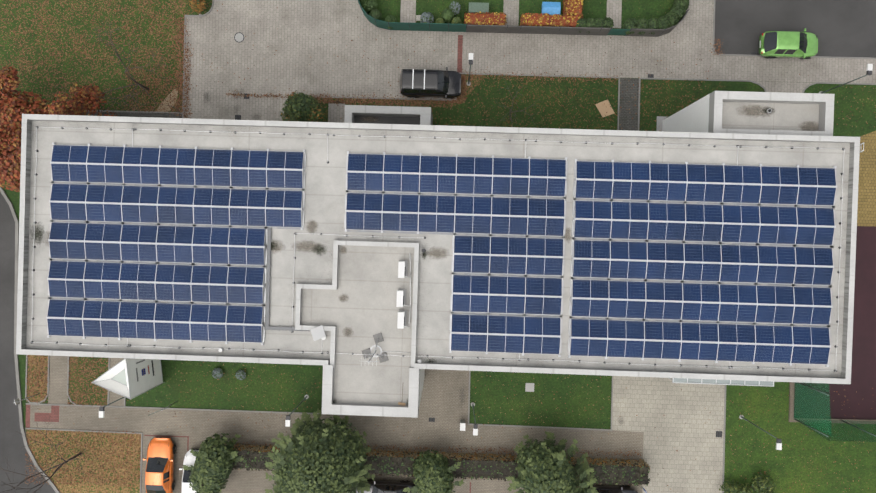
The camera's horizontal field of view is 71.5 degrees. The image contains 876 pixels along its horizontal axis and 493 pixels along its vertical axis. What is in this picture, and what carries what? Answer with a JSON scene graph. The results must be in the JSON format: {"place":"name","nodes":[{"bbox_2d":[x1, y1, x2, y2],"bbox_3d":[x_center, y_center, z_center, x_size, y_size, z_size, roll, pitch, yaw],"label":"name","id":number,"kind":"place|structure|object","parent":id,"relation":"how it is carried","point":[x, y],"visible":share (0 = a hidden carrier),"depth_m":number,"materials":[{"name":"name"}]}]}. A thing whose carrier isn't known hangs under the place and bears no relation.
{"place":"outdoors","nodes":[
{"label":"outdoors","id":0,"kind":"place"},
{"bbox_2d":[0,192,55,492],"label":"road asphalt","id":1,"kind":"structure","parent":0,"point":[11,440],"depth_m":44.69,"materials":[{"name":"grey asphalt"}]},
{"bbox_2d":[27,355,47,401],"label":"lawn","id":2,"kind":"structure","parent":0,"point":[33,368],"depth_m":44.65,"materials":[{"name":"beige plant"}]},
{"bbox_2d":[14,393,39,404],"bbox_3d":[-29.285,10.802,43.358,0.055,2.600,0.401,-21,90,1],"label":"street lamp","id":3,"kind":"object","parent":2,"relation":"on","point":[17,402],"visible":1,"depth_m":42.49,"materials":[{"name":"silver metal"}]},
{"bbox_2d":[48,356,67,403],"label":"paving path","id":4,"kind":"structure","parent":0,"point":[58,380],"depth_m":44.62,"materials":[{"name":"grey concrete"}]},
{"bbox_2d":[26,429,140,492],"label":"lawn","id":5,"kind":"structure","parent":0,"point":[79,487],"depth_m":44.61,"materials":[{"name":"beige plant"}]},
{"bbox_2d":[0,419,86,492],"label":"bare tree","id":6,"kind":"object","parent":5,"relation":"on","point":[61,464],"visible":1,"depth_m":39.76,"materials":[{"name":"brown plant"}]},
{"bbox_2d":[69,356,107,405],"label":"lawn","id":7,"kind":"structure","parent":0,"point":[81,375],"depth_m":44.57,"materials":[{"name":"brown plant"}]},
{"bbox_2d":[0,0,185,115],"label":"lawn","id":8,"kind":"structure","parent":0,"point":[108,73],"depth_m":44.34,"materials":[{"name":"green plant"}]},
{"bbox_2d":[54,20,178,116],"bbox_3d":[-21.261,-11.420,41.286,8.492,5.998,7.140,2,91,1],"label":"bare tree","id":9,"kind":"object","parent":8,"relation":"on","point":[134,80],"visible":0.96,"depth_m":40.52,"materials":[{"name":"brown plant"}]},
{"bbox_2d":[87,111,181,117],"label":"paving path","id":10,"kind":"structure","parent":8,"relation":"on","point":[154,115],"depth_m":44.30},
{"bbox_2d":[156,89,177,113],"bbox_3d":[-19.558,-10.514,44.249,0.852,0.001,2.274,39,91,1],"label":"sand patch","id":11,"kind":"object","parent":8,"relation":"on","point":[164,105],"visible":0.78,"depth_m":44.25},
{"bbox_2d":[109,358,123,405],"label":"paving path","id":12,"kind":"structure","parent":0,"point":[113,396],"depth_m":44.53,"materials":[{"name":"grey concrete"}]},
{"bbox_2d":[91,358,164,399],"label":"advert tower","id":13,"kind":"structure","parent":0,"point":[130,378],"depth_m":40.31,"materials":[{"name":"silver metal"}]},
{"bbox_2d":[186,0,211,14],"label":"lawn island","id":14,"kind":"structure","parent":0,"point":[189,11],"depth_m":44.14,"materials":[{"name":"green plant"}]},
{"bbox_2d":[25,369,643,492],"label":"paving","id":15,"kind":"structure","parent":0,"point":[443,403],"depth_m":44.12,"materials":[{"name":"grey concrete"}]},
{"bbox_2d":[25,405,29,427],"bbox_3d":[-30.124,12.415,44.679,0.330,0.001,1.832,2,91,1],"label":"red paving strip","id":16,"kind":"object","parent":15,"relation":"on","point":[27,416],"visible":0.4,"depth_m":44.68,"materials":[{"name":"red brick"}]},
{"bbox_2d":[34,405,58,421],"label":"red paving","id":17,"kind":"structure","parent":15,"relation":"on","point":[53,416],"depth_m":44.65,"materials":[{"name":"red brick"}]},
{"bbox_2d":[143,436,175,492],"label":"orange car","id":18,"kind":"object","parent":15,"relation":"on","point":[159,472],"visible":1,"depth_m":43.56,"materials":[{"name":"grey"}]},
{"bbox_2d":[144,435,188,436],"bbox_3d":[-19.849,13.857,44.470,3.290,0.001,0.097,2,91,1],"label":"parking line","id":19,"kind":"object","parent":15,"relation":"on","point":[166,435],"visible":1,"depth_m":44.47,"materials":[{"name":"white paint"}]},
{"bbox_2d":[179,449,202,492],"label":"white car","id":20,"kind":"object","parent":15,"relation":"on","point":[189,459],"visible":0.4,"depth_m":43.34,"materials":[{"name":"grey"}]},
{"bbox_2d":[183,433,245,492],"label":"conifer tree","id":21,"kind":"object","parent":15,"relation":"on","point":[213,466],"visible":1,"depth_m":41.81,"materials":[{"name":"green plant"}]},
{"bbox_2d":[265,409,374,492],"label":"conifer tree","id":22,"kind":"object","parent":15,"relation":"on","point":[316,455],"visible":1,"depth_m":38.38,"materials":[{"name":"green plant"}]},
{"bbox_2d":[356,479,417,492],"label":"dark parked car","id":23,"kind":"object","parent":15,"relation":"on","point":[387,487],"visible":0.75,"depth_m":43.28,"materials":[{"name":"grey metal"}]},
{"bbox_2d":[403,449,463,492],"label":"conifer tree","id":24,"kind":"object","parent":15,"relation":"on","point":[432,472],"visible":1,"depth_m":41.54,"materials":[{"name":"green plant"}]},
{"bbox_2d":[225,443,650,485],"bbox_3d":[-0.404,15.539,43.367,30.555,1.478,1.537,2,91,1],"label":"hedge","id":25,"kind":"object","parent":15,"relation":"on","point":[617,471],"visible":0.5,"depth_m":42.78,"materials":[{"name":"green plant"}]},
{"bbox_2d":[460,420,464,430],"bbox_3d":[1.759,12.790,43.556,0.380,0.900,0.540,2,91,1],"label":"litter bin","id":26,"kind":"object","parent":15,"relation":"on","point":[462,425],"visible":1,"depth_m":43.11,"materials":[{"name":"silver metal"}]},
{"bbox_2d":[506,431,597,492],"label":"conifer tree","id":27,"kind":"object","parent":15,"relation":"on","point":[542,467],"visible":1,"depth_m":39.86,"materials":[{"name":"green plant"}]},
{"bbox_2d":[588,484,637,492],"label":"dark parked car","id":28,"kind":"object","parent":15,"relation":"on","point":[615,489],"visible":0.77,"depth_m":42.99,"materials":[{"name":"grey metal"}]},
{"bbox_2d":[400,0,415,22],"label":"path","id":29,"kind":"structure","parent":0,"point":[407,11],"depth_m":43.81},
{"bbox_2d":[0,81,875,428],"bbox_3d":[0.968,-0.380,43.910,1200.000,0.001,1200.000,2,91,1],"label":"ground","id":30,"kind":"structure","parent":0,"point":[586,403],"depth_m":43.96,"materials":[{"name":"green plant"}]},
{"bbox_2d":[0,65,116,191],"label":"autumn beech tree","id":31,"kind":"object","parent":30,"relation":"on","point":[14,108],"visible":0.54,"depth_m":38.95,"materials":[{"name":"brown plant"}]},
{"bbox_2d":[99,397,124,417],"bbox_3d":[-21.790,10.689,41.965,0.304,5.060,0.790,2,91,1],"label":"street lamp","id":32,"kind":"object","parent":30,"relation":"on","point":[101,412],"visible":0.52,"depth_m":39.45,"materials":[{"name":"grey"}]},
{"bbox_2d":[189,0,245,379],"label":"lawn shrubs","id":33,"kind":"object","parent":30,"relation":"on","point":[217,373],"depth_m":43.85,"materials":[{"name":"green plant"}]},
{"bbox_2d":[285,395,308,426],"bbox_3d":[-9.621,11.185,41.707,0.304,5.060,0.790,2,91,1],"label":"street lamp","id":34,"kind":"object","parent":30,"relation":"on","point":[287,422],"visible":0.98,"depth_m":39.27,"materials":[{"name":"grey metal"}]},
{"bbox_2d":[280,91,323,121],"bbox_3d":[-9.336,-9.216,42.344,3.031,3.405,2.697,25,91,1],"label":"shrub","id":35,"kind":"object","parent":30,"relation":"on","point":[312,111],"depth_m":41.31,"materials":[{"name":"green plant"}]},
{"bbox_2d":[16,114,859,417],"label":"flat roof","id":36,"kind":"structure","parent":30,"relation":"on","point":[360,272],"depth_m":34.97,"materials":[{"name":"concrete"}]},
{"bbox_2d":[46,143,305,344],"bbox_3d":[-15.163,-0.133,35.092,14.802,0.321,11.313,2,91,1],"label":"solar array","id":37,"kind":"object","parent":36,"relation":"on","point":[84,313],"visible":1,"depth_m":35.04,"materials":[{"name":"blue photovoltaic glass"},{"name":"silver"},{"name":"aluminium"}]},
{"bbox_2d":[265,228,309,331],"bbox_3d":[-8.514,1.920,35.060,2.914,0.125,5.993,2,91,1],"label":"cable tray","id":38,"kind":"object","parent":36,"relation":"on","point":[268,291],"visible":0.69,"depth_m":35.03,"materials":[{"name":"grey metal"}]},
{"bbox_2d":[29,221,570,404],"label":"roof stains","id":39,"kind":"object","parent":36,"relation":"on","point":[312,226],"visible":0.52,"depth_m":35.07,"materials":[{"name":"grey"}]},
{"bbox_2d":[310,325,326,340],"bbox_3d":[-6.798,4.972,34.701,0.643,0.833,0.870,-15,90,1],"label":"satellite dish","id":40,"kind":"object","parent":36,"relation":"on","point":[318,333],"visible":1,"depth_m":34.57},
{"bbox_2d":[218,249,425,362],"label":"roof vents and drains","id":41,"kind":"object","parent":36,"relation":"on","point":[418,361],"visible":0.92,"depth_m":34.87,"materials":[{"name":"grey metal"}]},
{"bbox_2d":[361,333,410,365],"bbox_3d":[-2.897,5.857,33.441,3.069,3.200,1.752,2,91,1],"label":"antenna mast","id":42,"kind":"object","parent":36,"relation":"on","point":[373,350],"visible":1,"depth_m":34.97,"materials":[{"name":"grey metal"}]},
{"bbox_2d":[398,387,405,405],"bbox_3d":[-2.063,8.463,34.865,0.438,0.364,1.409,2,91,1],"label":"roof broom","id":43,"kind":"object","parent":36,"relation":"on","point":[401,403],"visible":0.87,"depth_m":34.95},
{"bbox_2d":[396,253,410,328],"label":"air conditioning units","id":44,"kind":"object","parent":36,"relation":"on","point":[401,293],"visible":1,"depth_m":34.25,"materials":[{"name":"metal"}]},
{"bbox_2d":[30,126,844,371],"bbox_3d":[-0.385,0.049,34.874,46.411,0.121,12.735,2,91,1],"label":"roof lightning wire","id":45,"kind":"object","parent":36,"relation":"on","point":[372,236],"visible":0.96,"depth_m":34.88,"materials":[{"name":"grey metal"}]},
{"bbox_2d":[28,122,847,375],"bbox_3d":[-0.383,0.048,34.922,46.931,0.002,13.249,2,91,1],"label":"roof edge grime","id":46,"kind":"object","parent":36,"relation":"on","point":[429,273],"visible":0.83,"depth_m":34.91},
{"bbox_2d":[344,151,567,356],"bbox_3d":[0.891,0.415,34.751,12.650,0.321,11.367,2,91,1],"label":"solar array","id":47,"kind":"object","parent":36,"relation":"on","point":[430,202],"visible":1,"depth_m":34.65,"materials":[{"name":"blue photovoltaic glass"},{"name":"silver"},{"name":"aluminium"}]},
{"bbox_2d":[568,159,836,366],"bbox_3d":[14.945,0.906,34.451,14.735,0.321,11.345,2,91,1],"label":"solar array","id":48,"kind":"object","parent":36,"relation":"on","point":[725,297],"visible":1,"depth_m":34.39,"materials":[{"name":"blue photovoltaic glass"},{"name":"aluminium"},{"name":"steel"}]},
{"bbox_2d":[669,378,773,386],"bbox_3d":[19.079,8.346,42.066,6.701,3.050,1.722,2,91,1],"label":"canopy","id":49,"kind":"object","parent":36,"relation":"attached to","point":[722,382],"visible":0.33,"depth_m":40.57,"materials":[{"name":"grey"}]},
{"bbox_2d":[0,0,875,492],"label":"kerbs","id":50,"kind":"structure","parent":30,"relation":"on","point":[38,468],"depth_m":44.28,"materials":[{"name":"concrete"}]},
{"bbox_2d":[4,0,875,492],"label":"fallen leaves","id":51,"kind":"object","parent":30,"relation":"on","point":[184,114],"visible":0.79,"depth_m":44.22,"materials":[{"name":"brown plant"}]},
{"bbox_2d":[471,402,477,435],"bbox_3d":[2.459,11.677,41.450,0.304,5.060,0.790,2,91,1],"label":"street lamp","id":52,"kind":"object","parent":30,"relation":"on","point":[475,429],"visible":0.98,"depth_m":38.93,"materials":[{"name":"grey metal"}]},
{"bbox_2d":[360,0,673,35],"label":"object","id":53,"kind":"object","parent":30,"relation":"on","point":[638,9],"depth_m":43.61,"materials":[{"name":"green plant"}]},
{"bbox_2d":[358,0,466,31],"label":"fence","id":54,"kind":"object","parent":53,"relation":"on","point":[408,26],"visible":0.96,"depth_m":42.93,"materials":[{"name":"green metal"}]},
{"bbox_2d":[468,2,488,13],"bbox_3d":[2.894,-16.905,43.364,1.412,0.700,0.707,2,91,1],"label":"garden table","id":55,"kind":"object","parent":53,"relation":"on","point":[474,7],"visible":0.71,"depth_m":43.02,"materials":[{"name":"green plastic"}]},
{"bbox_2d":[464,0,583,26],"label":"beech hedge","id":56,"kind":"object","parent":53,"relation":"on","point":[572,14],"visible":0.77,"depth_m":42.59,"materials":[{"name":"orange plant"}]},
{"bbox_2d":[360,0,689,34],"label":"garden thuja shrubs","id":57,"kind":"object","parent":53,"relation":"on","point":[674,15],"visible":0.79,"depth_m":42.47,"materials":[{"name":"green plant"}]},
{"bbox_2d":[541,2,560,14],"bbox_3d":[8.016,-16.850,43.229,1.275,0.750,0.922,2,91,1],"label":"garden tarp box","id":58,"kind":"object","parent":53,"relation":"on","point":[551,8],"visible":0.68,"depth_m":42.95,"materials":[{"name":"blue plastic"}]},
{"bbox_2d":[466,9,688,36],"bbox_3d":[9.734,-15.267,42.831,15.462,1.500,1.380,-4,90,1],"label":"wicker fence","id":59,"kind":"object","parent":53,"relation":"on","point":[561,30],"visible":0.9,"depth_m":42.77,"materials":[{"name":"grey"}]},
{"bbox_2d":[607,29,629,34],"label":"green gate","id":60,"kind":"structure","parent":59,"relation":"attached to","point":[617,31],"depth_m":42.77,"materials":[{"name":"green metal"}]},
{"bbox_2d":[525,383,533,391],"bbox_3d":[6.622,10.156,43.852,0.626,0.050,0.611,2,91,1],"label":"paving slab","id":61,"kind":"object","parent":30,"relation":"on","point":[529,387],"visible":1,"depth_m":43.83,"materials":[{"name":"grey concrete"}]},
{"bbox_2d":[754,81,812,92],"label":"paved path","id":62,"kind":"structure","parent":30,"relation":"on","point":[791,87],"depth_m":43.29,"materials":[{"name":"grey concrete"}]},
{"bbox_2d":[794,226,875,418],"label":"sports court","id":63,"kind":"object","parent":30,"relation":"on","point":[863,375],"depth_m":43.33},
{"bbox_2d":[819,64,872,93],"bbox_3d":[27.187,-11.098,40.711,0.304,5.060,0.790,2,91,1],"label":"street lamp","id":64,"kind":"object","parent":30,"relation":"on","point":[869,69],"visible":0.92,"depth_m":38.32,"materials":[{"name":"grey metal"}]},
{"bbox_2d":[857,131,875,225],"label":"paved area","id":65,"kind":"object","parent":30,"relation":"on","point":[866,212],"visible":0.33,"depth_m":43.22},
{"bbox_2d":[235,52,757,436],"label":"paving gullies","id":66,"kind":"object","parent":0,"point":[718,433],"visible":0.83,"depth_m":43.59,"materials":[{"name":"grey metal"}]},
{"bbox_2d":[184,0,811,120],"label":"paving","id":67,"kind":"structure","parent":0,"point":[289,33],"depth_m":44.01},
{"bbox_2d":[234,32,243,42],"bbox_3d":[-14.407,-15.154,44.089,0.740,0.030,0.740,2,91,1],"label":"manhole cover","id":68,"kind":"object","parent":67,"relation":"on","point":[238,37],"visible":1,"depth_m":44.08,"materials":[{"name":"grey metal"}]},
{"bbox_2d":[400,67,460,98],"bbox_3d":[-0.541,-11.549,42.854,4.340,1.964,2.140,2,91,1],"label":"black suv","id":69,"kind":"object","parent":67,"relation":"on","point":[416,83],"visible":1,"depth_m":42.24,"materials":[{"name":"grey metal"}]},
{"bbox_2d":[457,35,462,72],"bbox_3d":[1.584,-13.855,43.758,0.369,0.001,2.709,2,91,1],"label":"red paving band","id":70,"kind":"object","parent":67,"relation":"on","point":[460,50],"visible":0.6,"depth_m":43.76,"materials":[{"name":"red brick"}]},
{"bbox_2d":[291,75,726,130],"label":"lawn","id":71,"kind":"structure","parent":0,"point":[495,92],"depth_m":43.64,"materials":[{"name":"green plant"}]},
{"bbox_2d":[328,101,344,122],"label":"concrete slab","id":72,"kind":"structure","parent":71,"relation":"on","point":[336,113],"depth_m":43.99,"materials":[{"name":"grey concrete"}]},
{"bbox_2d":[288,74,484,107],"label":"fallen leaves","id":73,"kind":"object","parent":71,"relation":"on","point":[469,89],"visible":0.33,"depth_m":43.84,"materials":[{"name":"brown dry fallen leaves"}]},
{"bbox_2d":[466,53,472,85],"bbox_3d":[2.150,-11.943,41.244,0.304,5.060,0.790,2,91,1],"label":"street lamp","id":74,"kind":"object","parent":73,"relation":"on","point":[468,83],"visible":0.96,"depth_m":38.73,"materials":[{"name":"grey metal"}]},
{"bbox_2d":[344,105,432,124],"bbox_3d":[-3.336,-8.181,42.227,5.759,3.400,2.383,2,91,1],"label":"building annex","id":75,"kind":"object","parent":71,"relation":"on","point":[399,115],"visible":0.49,"depth_m":40.58,"materials":[{"name":"white concrete"}]},
{"bbox_2d":[492,75,540,126],"bbox_3d":[5.171,-9.354,41.953,3.670,3.559,3.762,25,91,1],"label":"bare tree","id":76,"kind":"object","parent":71,"relation":"on","point":[512,105],"visible":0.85,"depth_m":41.66,"materials":[{"name":"brown plant"}]},
{"bbox_2d":[595,99,613,116],"bbox_3d":[11.959,-9.853,43.554,0.954,0.015,1.199,-27,90,1],"label":"cardboard sheet","id":77,"kind":"object","parent":71,"relation":"on","point":[603,108],"visible":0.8,"depth_m":43.55,"materials":[{"name":"beige cardboard"}]},
{"bbox_2d":[619,78,638,130],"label":"paving path to hall","id":78,"kind":"structure","parent":71,"relation":"on","point":[627,122],"depth_m":43.53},
{"bbox_2d":[656,116,667,130],"bbox_3d":[16.237,-8.421,43.490,1.234,0.001,1.743,2,91,1],"label":"landing slab","id":79,"kind":"object","parent":71,"relation":"on","point":[660,119],"visible":0.2,"depth_m":43.49,"materials":[{"name":"concrete"}]},
{"bbox_2d":[503,0,518,25],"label":"garden path","id":80,"kind":"structure","parent":0,"point":[511,9],"depth_m":43.65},
{"bbox_2d":[606,0,621,27],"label":"garden path","id":81,"kind":"structure","parent":0,"point":[614,9],"depth_m":43.49,"materials":[{"name":"grey concrete"}]},
{"bbox_2d":[612,376,724,492],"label":"plaza paving","id":82,"kind":"structure","parent":0,"point":[688,425],"depth_m":43.67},
{"bbox_2d":[462,32,875,82],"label":"road paving","id":83,"kind":"structure","parent":0,"point":[495,53],"depth_m":43.49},
{"bbox_2d":[662,91,834,135],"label":"annex building","id":84,"kind":"structure","parent":0,"point":[718,112],"depth_m":35.43,"materials":[{"name":"white concrete"}]},
{"bbox_2d":[361,105,817,130],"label":"roof stains","id":85,"kind":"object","parent":84,"relation":"on","point":[755,110],"depth_m":35.47,"materials":[{"name":"grey"}]},
{"bbox_2d":[714,0,875,57],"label":"road asphalt","id":86,"kind":"structure","parent":0,"point":[842,28],"depth_m":43.20,"materials":[{"name":"grey asphalt"}]},
{"bbox_2d":[759,28,817,59],"bbox_3d":[24.673,-14.166,42.421,4.030,1.694,2.060,2,91,1],"label":"car","id":87,"kind":"object","parent":86,"relation":"on","point":[788,44],"visible":1,"depth_m":42.19,"materials":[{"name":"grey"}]},
{"bbox_2d":[724,382,875,492],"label":"lawn","id":88,"kind":"structure","parent":0,"point":[788,475],"depth_m":43.52,"materials":[{"name":"green plant"}]},
{"bbox_2d":[719,472,775,492],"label":"shrub","id":89,"kind":"object","parent":88,"relation":"on","point":[761,485],"visible":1,"depth_m":42.78,"materials":[{"name":"green plant"}]},
{"bbox_2d":[739,415,781,449],"bbox_3d":[21.678,12.468,41.042,0.304,5.060,0.790,2,91,1],"label":"street lamp","id":90,"kind":"object","parent":88,"relation":"on","point":[778,444],"visible":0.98,"depth_m":38.63,"materials":[{"name":"grey metal"}]},
{"bbox_2d":[788,382,875,441],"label":"fence","id":91,"kind":"object","parent":88,"relation":"on","point":[809,406],"visible":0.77,"depth_m":41.53,"materials":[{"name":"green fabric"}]}
]}

